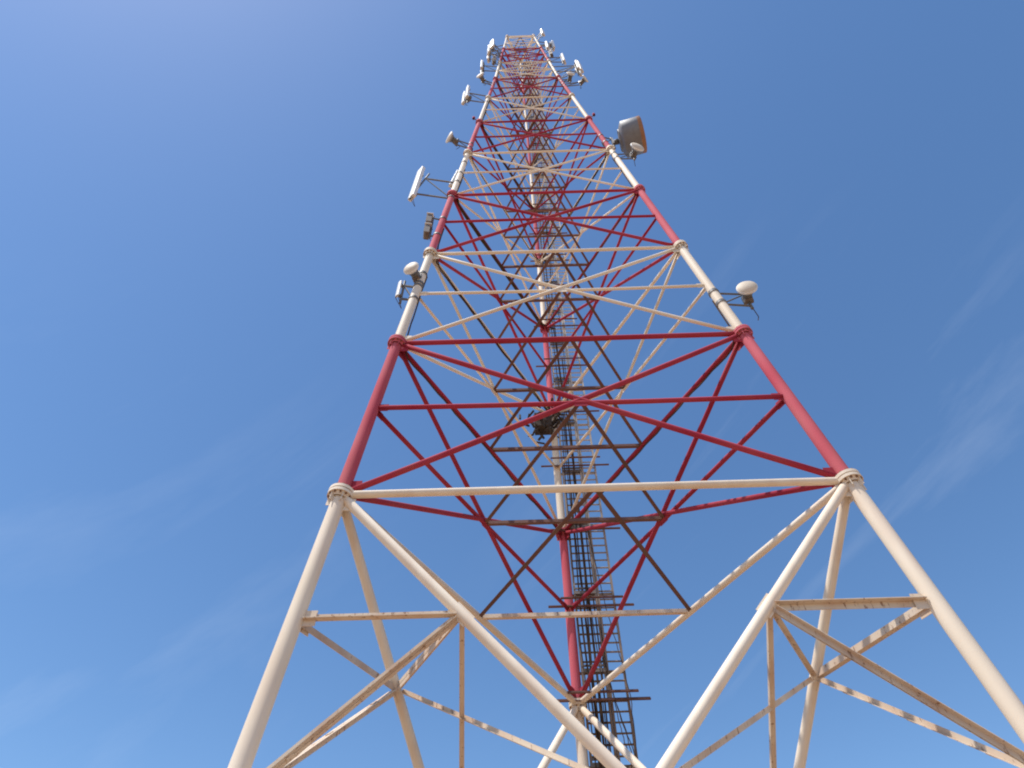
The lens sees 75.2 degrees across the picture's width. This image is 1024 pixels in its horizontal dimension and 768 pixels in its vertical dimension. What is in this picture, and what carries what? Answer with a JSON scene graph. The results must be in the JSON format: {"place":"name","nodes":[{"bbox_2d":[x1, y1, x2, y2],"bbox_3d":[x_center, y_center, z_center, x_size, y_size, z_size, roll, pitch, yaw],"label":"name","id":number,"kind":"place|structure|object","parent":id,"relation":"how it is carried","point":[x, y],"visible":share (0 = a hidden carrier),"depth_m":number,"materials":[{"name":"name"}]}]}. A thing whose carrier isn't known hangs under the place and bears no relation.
{"place":"outdoors","nodes":[
{"label":"outdoors","id":0,"kind":"place"},
{"bbox_2d":[0,0,1023,767],"label":"sky","id":1,"kind":"structure","parent":0,"point":[210,229],"materials":[{"name":"blue"}]},
{"label":"ground","id":2,"kind":"structure","parent":0,"visible":0},
{"bbox_2d":[228,34,1023,767],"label":"telecom tower","id":3,"kind":"structure","parent":2,"relation":"on","point":[840,478],"depth_m":16.90,"materials":[{"name":"metal"}]},
{"bbox_2d":[395,280,422,308],"bbox_3d":[-3.277,-2.903,21.221,0.806,1.605,0.338,20,-55,-16],"label":"panel","id":4,"kind":"object","parent":3,"relation":"attached to","point":[403,286],"visible":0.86,"depth_m":21.21,"materials":[{"name":"white paint"}]},
{"bbox_2d":[404,262,427,286],"bbox_3d":[-3.196,-3.427,21.817,0.560,1.544,0.808,-16,-54,11],"label":"dish","id":5,"kind":"object","parent":3,"relation":"on","point":[412,271],"visible":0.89,"depth_m":21.79,"materials":[{"name":"white paint"}]},
{"bbox_2d":[408,166,459,205],"bbox_3d":[-3.341,-8.594,28.949,2.103,3.480,0.584,6,-52,-6],"label":"panel","id":6,"kind":"object","parent":3,"relation":"attached to","point":[417,184],"visible":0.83,"depth_m":28.79,"materials":[{"name":"white paint"}]},
{"bbox_2d":[423,212,446,240],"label":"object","id":7,"kind":"object","parent":3,"relation":"attached to","point":[428,229],"visible":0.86,"depth_m":25.46,"materials":[{"name":"white paint"}]},
{"bbox_2d":[448,160,466,188],"bbox_3d":[-2.508,-9.986,31.696,0.678,2.887,0.848,23,-56,-18],"label":"panel","id":8,"kind":"object","parent":3,"relation":"attached to","point":[452,180],"visible":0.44,"depth_m":31.58,"materials":[{"name":"white paint"}]},
{"bbox_2d":[446,131,473,150],"bbox_3d":[-2.708,-12.271,34.250,1.407,1.556,0.663,28,-58,-21],"label":"dish","id":9,"kind":"object","parent":3,"relation":"on","point":[452,139],"visible":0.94,"depth_m":34.19,"materials":[{"name":"white paint"}]},
{"bbox_2d":[461,85,490,105],"bbox_3d":[-2.290,-18.565,42.889,1.865,3.106,0.666,3,-52,-3],"label":"panel","id":10,"kind":"object","parent":3,"relation":"attached to","point":[466,97],"visible":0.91,"depth_m":42.60,"materials":[{"name":"white paint"}]},
{"bbox_2d":[476,72,494,85],"bbox_3d":[-1.808,-21.088,46.416,1.360,1.556,0.595,36,-61,-26],"label":"dish antenna","id":11,"kind":"object","parent":3,"relation":"attached to","point":[480,76],"visible":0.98,"depth_m":46.41,"materials":[{"name":"white paint"}]},
{"bbox_2d":[480,60,498,74],"bbox_3d":[-1.676,-24.252,51.022,1.529,2.906,0.705,-2,-52,0],"label":"panel","id":12,"kind":"object","parent":3,"relation":"attached to","point":[482,67],"visible":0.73,"depth_m":50.60,"materials":[{"name":"white paint"}]},
{"bbox_2d":[487,45,500,56],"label":"panel","id":13,"kind":"object","parent":3,"relation":"attached to","point":[489,51],"visible":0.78,"depth_m":55.05,"materials":[{"name":"white paint"}]},
{"bbox_2d":[487,53,500,62],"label":"panel","id":14,"kind":"object","parent":3,"relation":"attached to","point":[489,59],"visible":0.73,"depth_m":55.19,"materials":[{"name":"white paint"}]},
{"bbox_2d":[490,39,503,56],"bbox_3d":[-1.216,-27.856,55.452,0.400,3.005,1.407,-37,-60,24],"label":"panel","id":15,"kind":"object","parent":3,"relation":"attached to","point":[492,43],"visible":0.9,"depth_m":55.02,"materials":[{"name":"white paint"}]},
{"bbox_2d":[492,55,501,64],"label":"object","id":16,"kind":"object","parent":3,"relation":"attached to","point":[494,59],"visible":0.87,"depth_m":52.61,"materials":[{"name":"white paint"}]},
{"bbox_2d":[534,28,544,40],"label":"panel","id":17,"kind":"object","parent":3,"relation":"attached to","point":[542,33],"visible":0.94,"depth_m":60.68,"materials":[{"name":"white paint"}]},
{"bbox_2d":[539,41,549,50],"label":"panel","id":18,"kind":"object","parent":3,"relation":"attached to","point":[546,45],"visible":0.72,"depth_m":57.65,"materials":[{"name":"white paint"}]},
{"bbox_2d":[538,40,554,51],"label":"panel","id":19,"kind":"object","parent":3,"relation":"attached to","point":[551,45],"visible":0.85,"depth_m":59.60,"materials":[{"name":"white paint"}]},
{"bbox_2d":[543,48,553,57],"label":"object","id":20,"kind":"object","parent":3,"relation":"attached to","point":[550,52],"visible":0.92,"depth_m":54.71,"materials":[{"name":"white paint"}]},
{"bbox_2d":[548,53,565,64],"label":"panel","id":21,"kind":"object","parent":3,"relation":"attached to","point":[563,58],"visible":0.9,"depth_m":53.15,"materials":[{"name":"white paint"}]},
{"bbox_2d":[559,72,574,82],"bbox_3d":[3.905,-21.558,46.932,1.132,1.556,0.714,-2,-52,0],"label":"dish antenna","id":22,"kind":"object","parent":3,"relation":"attached to","point":[570,76],"visible":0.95,"depth_m":46.97,"materials":[{"name":"white paint"}]},
{"bbox_2d":[551,60,583,73],"bbox_3d":[4.184,-23.995,50.586,2.365,3.205,0.552,-2,-52,0],"label":"panel","id":23,"kind":"object","parent":3,"relation":"attached to","point":[581,69],"visible":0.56,"depth_m":50.46,"materials":[{"name":"white paint"}]},
{"bbox_2d":[555,60,581,78],"bbox_3d":[4.046,-22.585,48.258,1.825,2.906,0.700,-18,-54,12],"label":"panel","id":24,"kind":"object","parent":3,"relation":"attached to","point":[577,68],"visible":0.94,"depth_m":47.76,"materials":[{"name":"white paint"}]},
{"bbox_2d":[562,75,588,88],"bbox_3d":[4.369,-20.633,45.760,1.786,1.556,0.595,-19,-54,13],"label":"dish antenna","id":25,"kind":"object","parent":3,"relation":"attached to","point":[583,80],"visible":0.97,"depth_m":45.75,"materials":[{"name":"white paint"}]},
{"bbox_2d":[598,116,646,157],"bbox_3d":[5.807,-12.865,35.080,2.279,1.900,1.900,-14,-53,9],"label":"dish","id":26,"kind":"object","parent":3,"relation":"attached to","point":[630,131],"visible":0.91,"depth_m":34.23,"materials":[{"name":"white paint"}]},
{"bbox_2d":[611,143,643,162],"bbox_3d":[5.714,-11.066,32.328,1.528,1.550,0.813,-28,-57,19],"label":"dish","id":27,"kind":"object","parent":3,"relation":"attached to","point":[637,148],"visible":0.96,"depth_m":32.29,"materials":[{"name":"white paint"}]},
{"bbox_2d":[708,281,758,319],"bbox_3d":[6.847,-2.590,20.317,1.323,1.553,0.740,-2,-52,0],"label":"dish","id":28,"kind":"object","parent":3,"relation":"attached to","point":[745,290],"visible":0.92,"depth_m":20.36,"materials":[{"name":"white paint"}]}
]}

